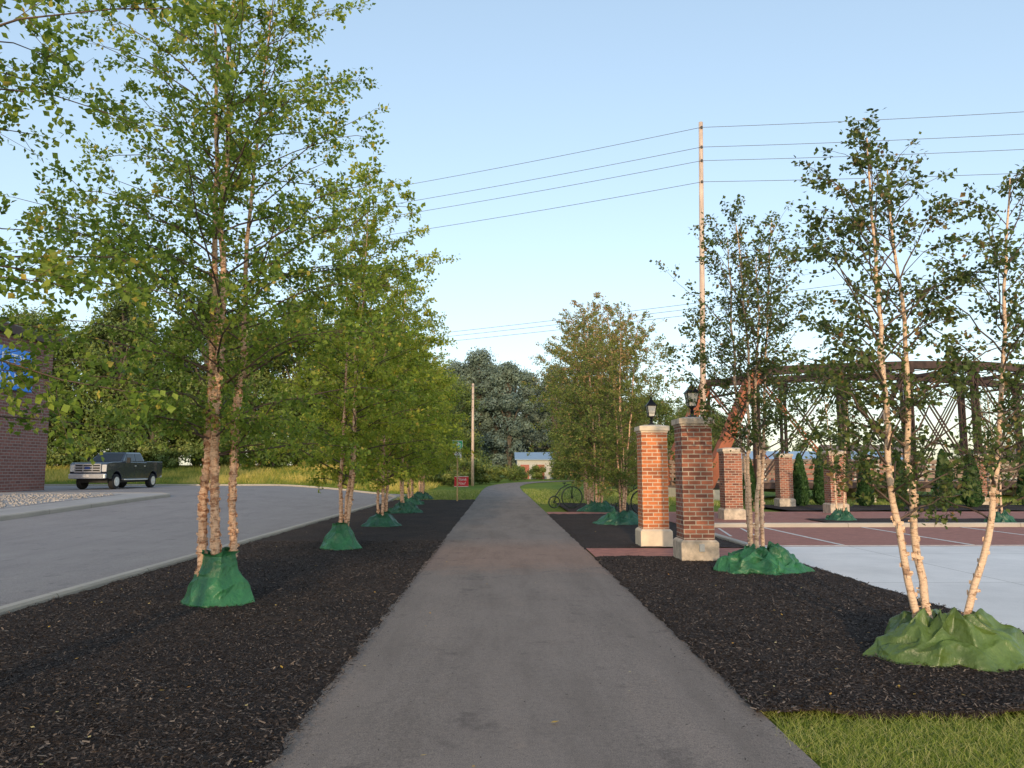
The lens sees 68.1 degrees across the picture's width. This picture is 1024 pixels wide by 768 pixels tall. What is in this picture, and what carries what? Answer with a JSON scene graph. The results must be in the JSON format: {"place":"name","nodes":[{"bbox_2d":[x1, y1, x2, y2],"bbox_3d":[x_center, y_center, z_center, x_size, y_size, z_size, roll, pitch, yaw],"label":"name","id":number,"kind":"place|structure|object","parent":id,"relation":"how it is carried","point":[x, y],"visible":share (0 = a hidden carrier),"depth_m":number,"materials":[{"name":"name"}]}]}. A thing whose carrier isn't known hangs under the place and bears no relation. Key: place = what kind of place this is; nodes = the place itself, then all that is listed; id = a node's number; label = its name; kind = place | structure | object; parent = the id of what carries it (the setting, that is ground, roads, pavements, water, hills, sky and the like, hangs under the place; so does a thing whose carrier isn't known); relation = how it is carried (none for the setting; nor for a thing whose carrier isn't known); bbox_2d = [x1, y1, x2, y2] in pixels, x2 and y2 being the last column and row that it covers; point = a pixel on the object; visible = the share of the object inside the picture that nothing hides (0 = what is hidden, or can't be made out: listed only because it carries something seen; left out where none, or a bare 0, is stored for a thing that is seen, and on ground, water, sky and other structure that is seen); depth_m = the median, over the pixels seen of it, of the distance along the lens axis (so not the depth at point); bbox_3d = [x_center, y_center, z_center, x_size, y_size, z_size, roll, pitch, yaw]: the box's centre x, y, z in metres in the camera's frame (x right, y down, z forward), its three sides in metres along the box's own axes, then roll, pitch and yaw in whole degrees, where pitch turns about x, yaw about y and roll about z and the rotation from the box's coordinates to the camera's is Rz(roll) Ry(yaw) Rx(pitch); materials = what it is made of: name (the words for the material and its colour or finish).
{"place":"outdoors","nodes":[
{"label":"outdoors","id":0,"kind":"place"},
{"bbox_2d":[0,493,163,514],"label":"pavement","id":1,"kind":"structure","parent":0,"point":[11,510],"depth_m":26.01,"materials":[{"name":"concrete"}]},
{"bbox_2d":[47,482,404,493],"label":"grass","id":2,"kind":"structure","parent":0,"point":[369,490],"depth_m":50.94,"materials":[{"name":"green plant"}]},
{"bbox_2d":[45,462,442,492],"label":"field","id":3,"kind":"structure","parent":0,"point":[245,475],"depth_m":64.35,"materials":[{"name":"green plant"}]},
{"bbox_2d":[1,299,78,440],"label":"broadleaf tree","id":4,"kind":"object","parent":3,"relation":"on","point":[34,317],"visible":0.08,"depth_m":76.62,"materials":[{"name":"green plant"}]},
{"bbox_2d":[46,438,90,468],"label":"shrub","id":5,"kind":"object","parent":3,"relation":"on","point":[61,459],"visible":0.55,"depth_m":70.72,"materials":[{"name":"green plant"}]},
{"bbox_2d":[46,323,126,464],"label":"broadleaf tree","id":6,"kind":"object","parent":3,"relation":"on","point":[67,388],"visible":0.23,"depth_m":76.96,"materials":[{"name":"green plant"}]},
{"bbox_2d":[75,436,121,461],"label":"shrub","id":7,"kind":"object","parent":3,"relation":"on","point":[101,443],"visible":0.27,"depth_m":71.74,"materials":[{"name":"green plant"}]},
{"bbox_2d":[70,271,164,447],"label":"broadleaf tree","id":8,"kind":"object","parent":3,"relation":"on","point":[115,316],"visible":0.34,"depth_m":76.28,"materials":[{"name":"green plant"}]},
{"bbox_2d":[100,335,200,461],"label":"broadleaf tree","id":9,"kind":"object","parent":3,"relation":"on","point":[118,441],"visible":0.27,"depth_m":74.22,"materials":[{"name":"green plant"}]},
{"bbox_2d":[154,447,182,468],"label":"shrub","id":10,"kind":"object","parent":3,"relation":"on","point":[174,459],"visible":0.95,"depth_m":70.81,"materials":[{"name":"green plant"}]},
{"bbox_2d":[155,263,241,444],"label":"broadleaf tree","id":11,"kind":"object","parent":3,"relation":"on","point":[200,383],"visible":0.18,"depth_m":75.45,"materials":[{"name":"green plant"}]},
{"bbox_2d":[219,307,295,466],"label":"broadleaf tree","id":12,"kind":"object","parent":3,"relation":"on","point":[265,381],"visible":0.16,"depth_m":75.89,"materials":[{"name":"green plant"}]},
{"bbox_2d":[244,433,297,467],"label":"shrub","id":13,"kind":"object","parent":3,"relation":"on","point":[283,462],"visible":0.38,"depth_m":71.65,"materials":[{"name":"green plant"}]},
{"bbox_2d":[241,291,332,465],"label":"broadleaf tree","id":14,"kind":"object","parent":3,"relation":"on","point":[287,371],"visible":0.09,"depth_m":77.41,"materials":[{"name":"green plant"}]},
{"bbox_2d":[294,340,361,447],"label":"broadleaf tree","id":15,"kind":"object","parent":3,"relation":"on","point":[335,381],"visible":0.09,"depth_m":76.63,"materials":[{"name":"green plant"}]},
{"bbox_2d":[392,489,481,500],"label":"grass","id":16,"kind":"structure","parent":0,"point":[472,494],"depth_m":48.62,"materials":[{"name":"green plant"}]},
{"bbox_2d":[0,0,1023,469],"label":"sky","id":17,"kind":"structure","parent":0,"point":[468,86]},
{"bbox_2d":[262,479,819,767],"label":"path","id":18,"kind":"structure","parent":0,"point":[540,649],"depth_m":5.75,"materials":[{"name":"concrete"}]},
{"bbox_2d":[268,542,830,767],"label":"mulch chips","id":19,"kind":"object","parent":18,"relation":"on","point":[566,694],"visible":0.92,"depth_m":5.28,"materials":[{"name":"black wood"}]},
{"bbox_2d":[524,488,719,503],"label":"grass","id":20,"kind":"structure","parent":0,"point":[577,492],"depth_m":46.49,"materials":[{"name":"green plant"}]},
{"bbox_2d":[586,548,741,556],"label":"side path","id":21,"kind":"structure","parent":0,"point":[595,552],"depth_m":14.64,"materials":[{"name":"red brick"}]},
{"bbox_2d":[394,471,1023,767],"bbox_3d":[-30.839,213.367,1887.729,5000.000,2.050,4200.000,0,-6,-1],"label":"ground","id":22,"kind":"structure","parent":0,"point":[546,508],"depth_m":4.99,"materials":[{"name":"green plant"}]},
{"bbox_2d":[0,322,65,491],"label":"brick building","id":23,"kind":"structure","parent":22,"relation":"on","point":[23,454],"depth_m":37.61,"materials":[{"name":"brown brick"}]},
{"bbox_2d":[0,345,32,392],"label":"wall sign","id":24,"kind":"object","parent":23,"relation":"attached to","point":[14,354],"visible":0.45,"depth_m":36.37,"materials":[{"name":"blue"}]},
{"bbox_2d":[0,493,118,508],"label":"gravel bed","id":25,"kind":"object","parent":22,"relation":"on","point":[38,501],"visible":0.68,"depth_m":27.86,"materials":[{"name":"grey gravel"}]},
{"bbox_2d":[0,493,169,520],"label":"kerb","id":26,"kind":"structure","parent":22,"relation":"on","point":[58,510],"depth_m":25.06,"materials":[{"name":"concrete"}]},
{"bbox_2d":[133,439,178,461],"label":"shrub","id":27,"kind":"object","parent":22,"relation":"on","point":[149,450],"visible":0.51,"depth_m":71.35,"materials":[{"name":"green plant"}]},
{"bbox_2d":[175,438,203,467],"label":"shrub","id":28,"kind":"object","parent":22,"relation":"on","point":[187,450],"visible":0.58,"depth_m":72.11,"materials":[{"name":"green plant"}]},
{"bbox_2d":[0,484,397,615],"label":"kerb","id":29,"kind":"structure","parent":22,"relation":"on","point":[23,604],"depth_m":12.22,"materials":[{"name":"concrete"}]},
{"bbox_2d":[0,486,407,605],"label":"parking lot","id":30,"kind":"structure","parent":22,"relation":"on","point":[44,554],"depth_m":19.76,"materials":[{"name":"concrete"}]},
{"bbox_2d":[68,452,162,488],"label":"pickup truck","id":31,"kind":"object","parent":30,"relation":"on","point":[114,470],"visible":0.96,"depth_m":41.44,"materials":[{"name":"black paint"}]},
{"bbox_2d":[0,499,474,767],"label":"mulch bed","id":32,"kind":"object","parent":22,"relation":"on","point":[436,520],"visible":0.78,"depth_m":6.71,"materials":[{"name":"black wood"}]},
{"bbox_2d":[0,0,241,464],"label":"birch tree","id":33,"kind":"object","parent":32,"relation":"on","point":[50,266],"visible":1,"depth_m":4.35,"materials":[{"name":"green plant"}]},
{"bbox_2d":[0,0,429,576],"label":"birch tree","id":34,"kind":"object","parent":32,"relation":"on","point":[222,325],"visible":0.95,"depth_m":9.20,"materials":[{"name":"green plant"}]},
{"bbox_2d":[180,547,254,607],"bbox_3d":[-3.499,2.293,9.070,0.813,0.650,0.761,4,-8,-32],"label":"watering bag","id":35,"kind":"object","parent":32,"relation":"on","point":[220,580],"visible":0.98,"depth_m":8.86,"materials":[{"name":"green plastic"}]},
{"bbox_2d":[320,521,361,549],"bbox_3d":[-3.424,3.050,15.295,0.871,0.551,0.852,0,-6,-1],"label":"watering bag","id":36,"kind":"object","parent":32,"relation":"on","point":[339,536],"visible":0.99,"depth_m":15.08,"materials":[{"name":"green plastic"}]},
{"bbox_2d":[230,138,463,525],"bbox_3d":[-3.416,-0.740,15.800,4.897,8.220,4.286,1,-7,-13],"label":"birch tree","id":37,"kind":"object","parent":32,"relation":"on","point":[352,434],"visible":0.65,"depth_m":15.69,"materials":[{"name":"green plant"}]},
{"bbox_2d":[361,511,401,526],"bbox_3d":[-3.644,3.776,21.272,1.117,0.432,0.905,0,-6,-1],"label":"watering bag","id":38,"kind":"object","parent":32,"relation":"on","point":[387,519],"visible":1,"depth_m":21.01,"materials":[{"name":"green plastic"}]},
{"bbox_2d":[298,255,475,515],"bbox_3d":[-3.639,0.162,21.819,4.965,7.774,4.618,-5,-8,40],"label":"birch tree","id":39,"kind":"object","parent":32,"relation":"on","point":[380,483],"visible":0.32,"depth_m":21.54,"materials":[{"name":"green plant"}]},
{"bbox_2d":[388,501,422,513],"bbox_3d":[-3.926,4.483,27.637,1.113,0.459,1.036,5,-8,-39],"label":"watering bag","id":40,"kind":"object","parent":32,"relation":"on","point":[405,507],"visible":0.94,"depth_m":27.38,"materials":[{"name":"green plastic"}]},
{"bbox_2d":[347,300,464,502],"bbox_3d":[-3.982,0.638,28.024,4.897,8.220,4.286,-5,-8,35],"label":"birch tree","id":41,"kind":"object","parent":32,"relation":"on","point":[420,459],"visible":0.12,"depth_m":27.69,"materials":[{"name":"green plant"}]},
{"bbox_2d":[363,325,460,497],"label":"birch tree","id":42,"kind":"object","parent":32,"relation":"on","point":[409,495],"visible":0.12,"depth_m":34.27,"materials":[{"name":"green plant"}]},
{"bbox_2d":[406,339,468,499],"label":"birch tree","id":43,"kind":"object","parent":22,"relation":"on","point":[422,487],"visible":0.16,"depth_m":40.52,"materials":[{"name":"green plant"}]},
{"bbox_2d":[405,359,471,491],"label":"birch tree","id":44,"kind":"object","parent":22,"relation":"on","point":[458,425],"visible":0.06,"depth_m":47.02,"materials":[{"name":"green plant"}]},
{"bbox_2d":[434,368,470,462],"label":"broadleaf tree","id":45,"kind":"object","parent":22,"relation":"on","point":[457,428],"visible":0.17,"depth_m":95.07,"materials":[{"name":"green plant"}]},
{"bbox_2d":[446,357,482,446],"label":"poplar tree","id":46,"kind":"object","parent":22,"relation":"on","point":[458,368],"visible":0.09,"depth_m":144.82,"materials":[{"name":"green plant"}]},
{"bbox_2d":[452,455,488,484],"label":"shrub","id":47,"kind":"object","parent":22,"relation":"on","point":[479,467],"visible":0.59,"depth_m":79.06,"materials":[{"name":"green plant"}]},
{"bbox_2d":[448,375,496,466],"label":"broadleaf tree","id":48,"kind":"object","parent":22,"relation":"on","point":[468,406],"visible":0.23,"depth_m":111.05,"materials":[{"name":"green plant"}]},
{"bbox_2d":[471,383,473,485],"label":"utility pole","id":49,"kind":"object","parent":22,"relation":"on","point":[472,457],"visible":0.97,"depth_m":75.69,"materials":[{"name":"brown wood"}]},
{"bbox_2d":[458,346,499,464],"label":"poplar tree","id":50,"kind":"object","parent":22,"relation":"on","point":[480,359],"visible":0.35,"depth_m":144.25,"materials":[{"name":"green plant"}]},
{"bbox_2d":[474,461,496,484],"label":"shrub","id":51,"kind":"object","parent":22,"relation":"on","point":[484,476],"visible":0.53,"depth_m":83.18,"materials":[{"name":"green plant"}]},
{"bbox_2d":[474,361,521,473],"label":"poplar tree","id":52,"kind":"object","parent":22,"relation":"on","point":[487,423],"visible":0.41,"depth_m":142.09,"materials":[{"name":"green plant"}]},
{"bbox_2d":[483,360,537,467],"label":"poplar tree","id":53,"kind":"object","parent":22,"relation":"on","point":[507,374],"visible":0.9,"depth_m":139.26,"materials":[{"name":"green plant"}]},
{"bbox_2d":[503,463,525,480],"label":"shrub","id":54,"kind":"object","parent":22,"relation":"on","point":[517,474],"visible":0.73,"depth_m":104.86,"materials":[{"name":"green plant"}]},
{"bbox_2d":[515,369,540,451],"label":"poplar tree","id":55,"kind":"object","parent":22,"relation":"on","point":[530,391],"visible":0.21,"depth_m":158.02,"materials":[{"name":"green plant"}]},
{"bbox_2d":[514,452,555,478],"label":"storage shed","id":56,"kind":"structure","parent":22,"relation":"on","point":[539,459],"depth_m":129.41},
{"bbox_2d":[528,361,570,460],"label":"poplar tree","id":57,"kind":"object","parent":22,"relation":"on","point":[541,437],"visible":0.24,"depth_m":144.07,"materials":[{"name":"green plant"}]},
{"bbox_2d":[545,415,581,479],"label":"broadleaf tree","id":58,"kind":"object","parent":22,"relation":"on","point":[552,435],"visible":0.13,"depth_m":120.63,"materials":[{"name":"green plant"}]},
{"bbox_2d":[519,319,643,499],"bbox_3d":[4.053,1.289,40.007,5.993,9.606,6.419,-4,-8,32],"label":"birch tree","id":59,"kind":"object","parent":22,"relation":"on","point":[562,376],"visible":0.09,"depth_m":39.99,"materials":[{"name":"green plant"}]},
{"bbox_2d":[556,503,637,511],"bbox_3d":[3.875,5.185,31.988,3.600,0.036,7.400,0,-6,-1],"label":"mulch bed","id":60,"kind":"object","parent":22,"relation":"on","point":[581,505],"visible":0.28,"depth_m":32.23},
{"bbox_2d":[548,482,582,507],"bbox_3d":[2.182,4.533,30.935,1.448,1.080,0.414,1,-7,-9],"label":"bicycle rack","id":61,"kind":"object","parent":60,"relation":"on","point":[555,496],"visible":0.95,"depth_m":30.91,"materials":[{"name":"green metal"}]},
{"bbox_2d":[520,305,663,503],"bbox_3d":[3.462,0.882,34.960,5.793,9.285,6.205,-5,-8,40],"label":"birch tree","id":62,"kind":"object","parent":60,"relation":"on","point":[556,381],"visible":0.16,"depth_m":34.55,"materials":[{"name":"green plant"}]},
{"bbox_2d":[577,500,614,511],"bbox_3d":[3.204,4.614,28.607,1.543,0.429,1.327,0,-6,-1],"label":"watering bag","id":63,"kind":"object","parent":60,"relation":"on","point":[603,506],"visible":0.88,"depth_m":28.26,"materials":[{"name":"green plastic"}]},
{"bbox_2d":[535,292,660,502],"bbox_3d":[3.450,0.703,29.091,5.194,8.325,5.563,5,-8,-37],"label":"birch tree","id":64,"kind":"object","parent":60,"relation":"on","point":[594,469],"visible":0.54,"depth_m":28.82,"materials":[{"name":"green plant"}]},
{"bbox_2d":[548,513,743,548],"bbox_3d":[3.042,3.967,21.090,3.421,0.070,11.700,0,-6,-1],"label":"mulch bed","id":65,"kind":"object","parent":22,"relation":"on","point":[582,528],"visible":0.56,"depth_m":18.95,"materials":[{"name":"black wood"}]},
{"bbox_2d":[593,509,637,524],"bbox_3d":[3.196,3.874,22.180,1.680,0.450,1.352,0,-6,-1],"label":"watering bag","id":66,"kind":"object","parent":65,"relation":"on","point":[623,517],"visible":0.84,"depth_m":21.79,"materials":[{"name":"green plastic"}]},
{"bbox_2d":[546,301,688,511],"bbox_3d":[3.215,0.751,22.375,4.493,6.724,4.195,2,-7,-18],"label":"birch tree","id":67,"kind":"object","parent":65,"relation":"on","point":[621,443],"visible":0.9,"depth_m":22.27,"materials":[{"name":"green plant"}]},
{"bbox_2d":[634,425,672,546],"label":"brick pillar","id":68,"kind":"structure","parent":65,"relation":"on","point":[652,529],"depth_m":15.68,"materials":[{"name":"brick"}]},
{"bbox_2d":[640,396,681,479],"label":"broadleaf tree","id":69,"kind":"object","parent":22,"relation":"on","point":[670,416],"visible":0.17,"depth_m":65.53,"materials":[{"name":"green plant"}]},
{"bbox_2d":[699,122,705,416],"bbox_3d":[7.218,-2.693,28.788,0.503,15.204,0.248,-1,-6,6],"label":"utility pole","id":70,"kind":"object","parent":22,"relation":"on","point":[701,250],"visible":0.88,"depth_m":29.04,"materials":[{"name":"brown wood"}]},
{"bbox_2d":[711,407,736,478],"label":"broadleaf tree","id":71,"kind":"object","parent":22,"relation":"on","point":[714,440],"visible":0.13,"depth_m":69.66,"materials":[{"name":"green plant"}]},
{"bbox_2d":[594,555,1023,719],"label":"mulch bed","id":72,"kind":"object","parent":22,"relation":"on","point":[890,715],"visible":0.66,"depth_m":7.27,"materials":[{"name":"black wood"}]},
{"bbox_2d":[671,417,719,560],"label":"brick pillar","id":73,"kind":"structure","parent":72,"relation":"on","point":[694,540],"depth_m":13.30,"materials":[{"name":"brick"}]},
{"bbox_2d":[683,383,698,416],"bbox_3d":[3.259,0.271,13.731,0.249,0.677,0.249,0,-6,-1],"label":"lantern","id":74,"kind":"object","parent":73,"relation":"on","point":[687,393],"visible":0.66,"depth_m":13.65,"materials":[{"name":"black metal"}]},
{"bbox_2d":[649,194,842,548],"bbox_3d":[3.865,-0.061,12.094,3.048,6.043,3.111,0,-6,-1],"label":"birch tree","id":75,"kind":"object","parent":72,"relation":"on","point":[756,361],"visible":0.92,"depth_m":11.97,"materials":[{"name":"green plant"}]},
{"bbox_2d":[713,541,814,575],"bbox_3d":[3.881,2.711,11.890,1.475,0.454,1.175,3,-7,-24],"label":"watering bag","id":76,"kind":"object","parent":72,"relation":"on","point":[774,559],"visible":0.98,"depth_m":11.63,"materials":[{"name":"green plastic"}]},
{"bbox_2d":[761,107,1023,618],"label":"birch tree","id":77,"kind":"object","parent":72,"relation":"on","point":[889,436],"visible":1,"depth_m":6.70,"materials":[{"name":"green plant"}]},
{"bbox_2d":[863,607,1023,672],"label":"watering bag","id":78,"kind":"object","parent":72,"relation":"on","point":[982,639],"visible":0.99,"depth_m":6.20,"materials":[{"name":"green plastic"}]},
{"bbox_2d":[741,451,902,479],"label":"storage shed","id":79,"kind":"structure","parent":22,"relation":"on","point":[794,453],"depth_m":106.92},
{"bbox_2d":[668,361,1023,500],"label":"iron bridge","id":80,"kind":"structure","parent":22,"relation":"on","point":[769,484],"depth_m":43.66,"materials":[{"name":"metal"}]},
{"bbox_2d":[714,522,1023,526],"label":"kerb","id":81,"kind":"structure","parent":22,"relation":"on","point":[984,524],"depth_m":20.86,"materials":[{"name":"concrete"}]},
{"bbox_2d":[754,504,1023,510],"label":"mulch bed","id":82,"kind":"object","parent":22,"relation":"on","point":[887,507],"visible":0.56,"depth_m":30.88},
{"bbox_2d":[742,457,756,504],"bbox_3d":[10.457,4.262,33.400,0.813,2.210,0.829,-4,-8,33],"label":"evergreen shrub","id":83,"kind":"object","parent":82,"relation":"on","point":[753,481],"visible":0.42,"depth_m":33.23,"materials":[{"name":"green plant"}]},
{"bbox_2d":[773,453,795,506],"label":"brick pillar","id":84,"kind":"structure","parent":82,"relation":"on","point":[784,481],"depth_m":31.99,"materials":[{"name":"brick"}]},
{"bbox_2d":[793,453,810,505],"bbox_3d":[12.374,4.105,32.556,0.875,2.333,0.859,0,-6,-1],"label":"evergreen shrub","id":85,"kind":"object","parent":82,"relation":"on","point":[801,492],"visible":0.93,"depth_m":32.33,"materials":[{"name":"green plant"}]},
{"bbox_2d":[811,448,824,504],"bbox_3d":[13.660,4.077,33.403,0.958,2.578,0.946,-2,-7,14],"label":"evergreen shrub","id":86,"kind":"object","parent":82,"relation":"on","point":[818,497],"visible":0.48,"depth_m":33.14,"materials":[{"name":"green plant"}]},
{"bbox_2d":[821,451,849,512],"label":"brick pillar","id":87,"kind":"structure","parent":82,"relation":"on","point":[829,504],"depth_m":27.35,"materials":[{"name":"brick"}]},
{"bbox_2d":[855,456,874,505],"bbox_3d":[15.065,4.148,32.386,0.829,2.210,0.814,-4,-7,30],"label":"evergreen shrub","id":88,"kind":"object","parent":82,"relation":"on","point":[864,487],"visible":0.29,"depth_m":32.14,"materials":[{"name":"green plant"}]},
{"bbox_2d":[932,448,956,505],"bbox_3d":[18.383,3.985,32.258,0.922,2.505,0.939,4,-7,-29],"label":"evergreen shrub","id":89,"kind":"object","parent":82,"relation":"on","point":[938,474],"visible":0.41,"depth_m":32.14,"materials":[{"name":"green plant"}]},
{"bbox_2d":[960,449,984,506],"bbox_3d":[19.110,3.922,31.480,0.901,2.456,0.913,2,-7,-13],"label":"evergreen shrub","id":90,"kind":"object","parent":82,"relation":"on","point":[980,501],"visible":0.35,"depth_m":31.21,"materials":[{"name":"green plant"}]},
{"bbox_2d":[806,518,1023,522],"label":"mulch bed","id":91,"kind":"object","parent":22,"relation":"on","point":[877,520],"visible":0.44,"depth_m":22.73,"materials":[{"name":"black wood"}]},
{"bbox_2d":[806,385,869,511],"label":"birch tree","id":92,"kind":"object","parent":91,"relation":"on","point":[844,469],"visible":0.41,"depth_m":23.16,"materials":[{"name":"green plant"}]},
{"bbox_2d":[825,507,856,520],"bbox_3d":[10.000,3.970,23.044,0.925,0.447,0.854,0,-6,-1],"label":"watering bag","id":93,"kind":"object","parent":91,"relation":"on","point":[841,515],"visible":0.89,"depth_m":22.87,"materials":[{"name":"green plastic"}]},
{"bbox_2d":[953,372,1023,512],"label":"birch tree","id":94,"kind":"object","parent":91,"relation":"on","point":[985,428],"visible":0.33,"depth_m":22.48,"materials":[{"name":"green plant"}]},
{"bbox_2d":[547,511,1023,513],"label":"side path","id":95,"kind":"structure","parent":0,"point":[772,512],"depth_m":27.87,"materials":[{"name":"red brick"}]},
{"bbox_2d":[579,498,1021,505],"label":"grass","id":96,"kind":"structure","parent":0,"point":[850,501],"depth_m":35.96,"materials":[{"name":"green plant"}]},
{"bbox_2d":[669,513,1023,522],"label":"plaza","id":97,"kind":"structure","parent":0,"point":[785,517],"depth_m":25.05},
{"bbox_2d":[717,448,745,519],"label":"brick pillar","id":98,"kind":"structure","parent":97,"relation":"on","point":[731,486],"depth_m":23.66,"materials":[{"name":"brick"}]},
{"bbox_2d":[714,527,1023,546],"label":"plaza","id":99,"kind":"structure","parent":0,"point":[859,535],"depth_m":18.23,"materials":[{"name":"red brick"}]},
{"bbox_2d":[759,545,1010,545],"bbox_3d":[15.739,3.382,15.929,22.000,0.004,0.080,0,-6,-1],"label":"road marking","id":100,"kind":"object","parent":99,"relation":"on","point":[888,545],"visible":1,"depth_m":15.76,"materials":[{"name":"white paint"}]},
{"bbox_2d":[745,697,1023,767],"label":"grass","id":101,"kind":"structure","parent":0,"point":[1011,724],"depth_m":4.54,"materials":[{"name":"green plant"}]},
{"bbox_2d":[765,546,1023,631],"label":"pavement","id":102,"kind":"structure","parent":0,"point":[949,571],"depth_m":11.90,"materials":[{"name":"concrete"}]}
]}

